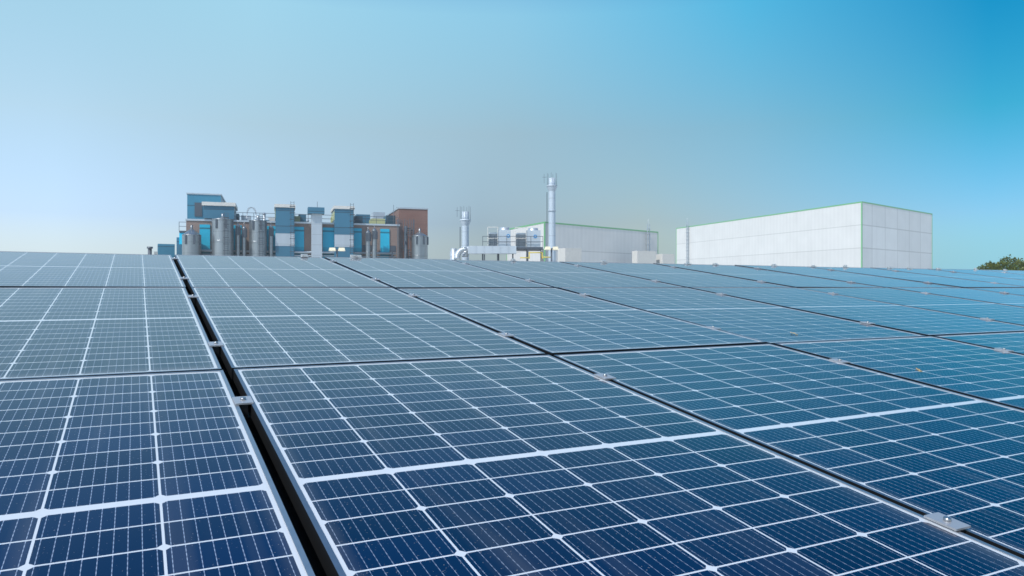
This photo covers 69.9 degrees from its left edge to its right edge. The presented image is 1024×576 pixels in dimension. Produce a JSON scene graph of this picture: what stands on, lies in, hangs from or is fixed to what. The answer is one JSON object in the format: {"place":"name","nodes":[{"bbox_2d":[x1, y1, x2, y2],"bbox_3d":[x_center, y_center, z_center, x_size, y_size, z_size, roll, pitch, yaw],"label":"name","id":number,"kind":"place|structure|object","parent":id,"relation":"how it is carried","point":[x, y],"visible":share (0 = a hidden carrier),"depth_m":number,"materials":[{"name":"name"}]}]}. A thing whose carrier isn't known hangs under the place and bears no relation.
{"place":"outdoors","nodes":[
{"label":"outdoors","id":0,"kind":"place"},
{"bbox_2d":[177,193,428,258],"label":"industrial building","id":1,"kind":"structure","parent":0,"point":[211,222],"depth_m":106.42,"materials":[{"name":"metal"}]},
{"bbox_2d":[0,0,1023,269],"label":"sky","id":2,"kind":"structure","parent":0,"point":[670,114],"materials":[{"name":"blue"}]},
{"bbox_2d":[506,222,657,262],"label":"hall","id":3,"kind":"structure","parent":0,"point":[607,244],"depth_m":118.78,"materials":[{"name":"white"}]},
{"label":"ground","id":4,"kind":"structure","parent":0,"visible":0},
{"bbox_2d":[147,244,174,257],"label":"annex and masts","id":5,"kind":"object","parent":4,"relation":"on","point":[165,249],"visible":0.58,"depth_m":120.58,"materials":[{"name":"blue metal"}]},
{"bbox_2d":[235,212,395,257],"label":"process plant equipment","id":6,"kind":"object","parent":4,"relation":"on","point":[367,247],"visible":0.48,"depth_m":108.03,"materials":[{"name":"metal"}]},
{"bbox_2d":[329,248,344,256],"bbox_3d":[-11.945,3.004,50.000,1.092,11.512,0.320,0,0,-9],"label":"street lamp","id":7,"kind":"object","parent":4,"relation":"on","point":[336,250],"visible":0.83,"depth_m":49.91,"materials":[{"name":"grey metal"}]},
{"bbox_2d":[460,207,470,259],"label":"short chimney","id":8,"kind":"object","parent":4,"relation":"on","point":[465,220],"visible":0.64,"depth_m":81.67,"materials":[{"name":"metal"}]},
{"bbox_2d":[450,227,550,260],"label":"rooftop ventilation unit","id":9,"kind":"object","parent":4,"relation":"on","point":[499,241],"visible":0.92,"depth_m":76.03,"materials":[{"name":"white painted metal"},{"name":"galvanised steel"},{"name":"dark steel"}]},
{"bbox_2d":[544,246,558,260],"bbox_3d":[2.695,2.968,50.000,0.947,11.585,0.320,0,0,-9],"label":"street lamp","id":10,"kind":"object","parent":4,"relation":"on","point":[551,249],"visible":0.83,"depth_m":49.90,"materials":[{"name":"grey metal"}]},
{"bbox_2d":[547,178,556,261],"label":"tall chimney","id":11,"kind":"object","parent":4,"relation":"on","point":[551,187],"visible":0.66,"depth_m":87.64,"materials":[{"name":"metal"}]},
{"bbox_2d":[558,248,673,263],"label":"yard kiosks","id":12,"kind":"object","parent":4,"relation":"on","point":[574,255],"visible":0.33,"depth_m":118.41,"materials":[{"name":"concrete"}]},
{"bbox_2d":[646,219,688,262],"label":"hall ladders","id":13,"kind":"object","parent":4,"relation":"on","point":[649,244],"visible":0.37,"depth_m":127.28,"materials":[{"name":"silver metal"}]},
{"bbox_2d":[676,201,931,268],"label":"warehouse building","id":14,"kind":"structure","parent":4,"relation":"on","point":[861,234],"depth_m":144.51,"materials":[{"name":"white metal"}]},
{"bbox_2d":[977,264,988,269],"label":"bush","id":15,"kind":"object","parent":4,"relation":"on","point":[980,267],"visible":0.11,"depth_m":170.10,"materials":[{"name":"green plant"}]},
{"bbox_2d":[983,260,1021,270],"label":"tree","id":16,"kind":"object","parent":4,"relation":"on","point":[990,263],"visible":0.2,"depth_m":149.65,"materials":[{"name":"green plant"}]},
{"bbox_2d":[989,254,1019,269],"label":"tree","id":17,"kind":"object","parent":4,"relation":"on","point":[1006,258],"visible":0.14,"depth_m":156.03,"materials":[{"name":"green plant"}]},
{"bbox_2d":[1001,258,1023,270],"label":"tree","id":18,"kind":"object","parent":4,"relation":"on","point":[1021,266],"visible":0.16,"depth_m":147.15,"materials":[{"name":"green plant"}]},
{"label":"host hall walls","id":19,"kind":"object","parent":4,"relation":"on","visible":0},
{"bbox_2d":[178,270,326,575],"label":"roof sheet","id":20,"kind":"object","parent":19,"relation":"on","point":[311,555],"depth_m":1.54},
{"bbox_2d":[176,264,257,432],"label":"mounting rails","id":21,"kind":"object","parent":20,"relation":"on","point":[251,425],"depth_m":1.81,"materials":[{"name":"grey metal"}]},
{"bbox_2d":[171,257,1013,532],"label":"panel clamps","id":22,"kind":"object","parent":21,"relation":"on","point":[242,402],"visible":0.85,"depth_m":2.27,"materials":[{"name":"silver metal"}]},
{"bbox_2d":[0,251,1023,575],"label":"solar panel frames","id":23,"kind":"structure","parent":20,"relation":"on","point":[322,549],"depth_m":2.23,"materials":[{"name":"silver metal"}]},
{"bbox_2d":[0,252,1023,575],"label":"solar panels","id":24,"kind":"object","parent":23,"relation":"in","point":[524,466],"visible":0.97,"depth_m":1.78,"materials":[{"name":"blue glass"}]},
{"bbox_2d":[301,254,1005,269],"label":"ridge cable clips","id":25,"kind":"object","parent":23,"relation":"on","point":[359,256],"visible":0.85,"depth_m":6.88,"materials":[{"name":"silver metal"}]}
]}

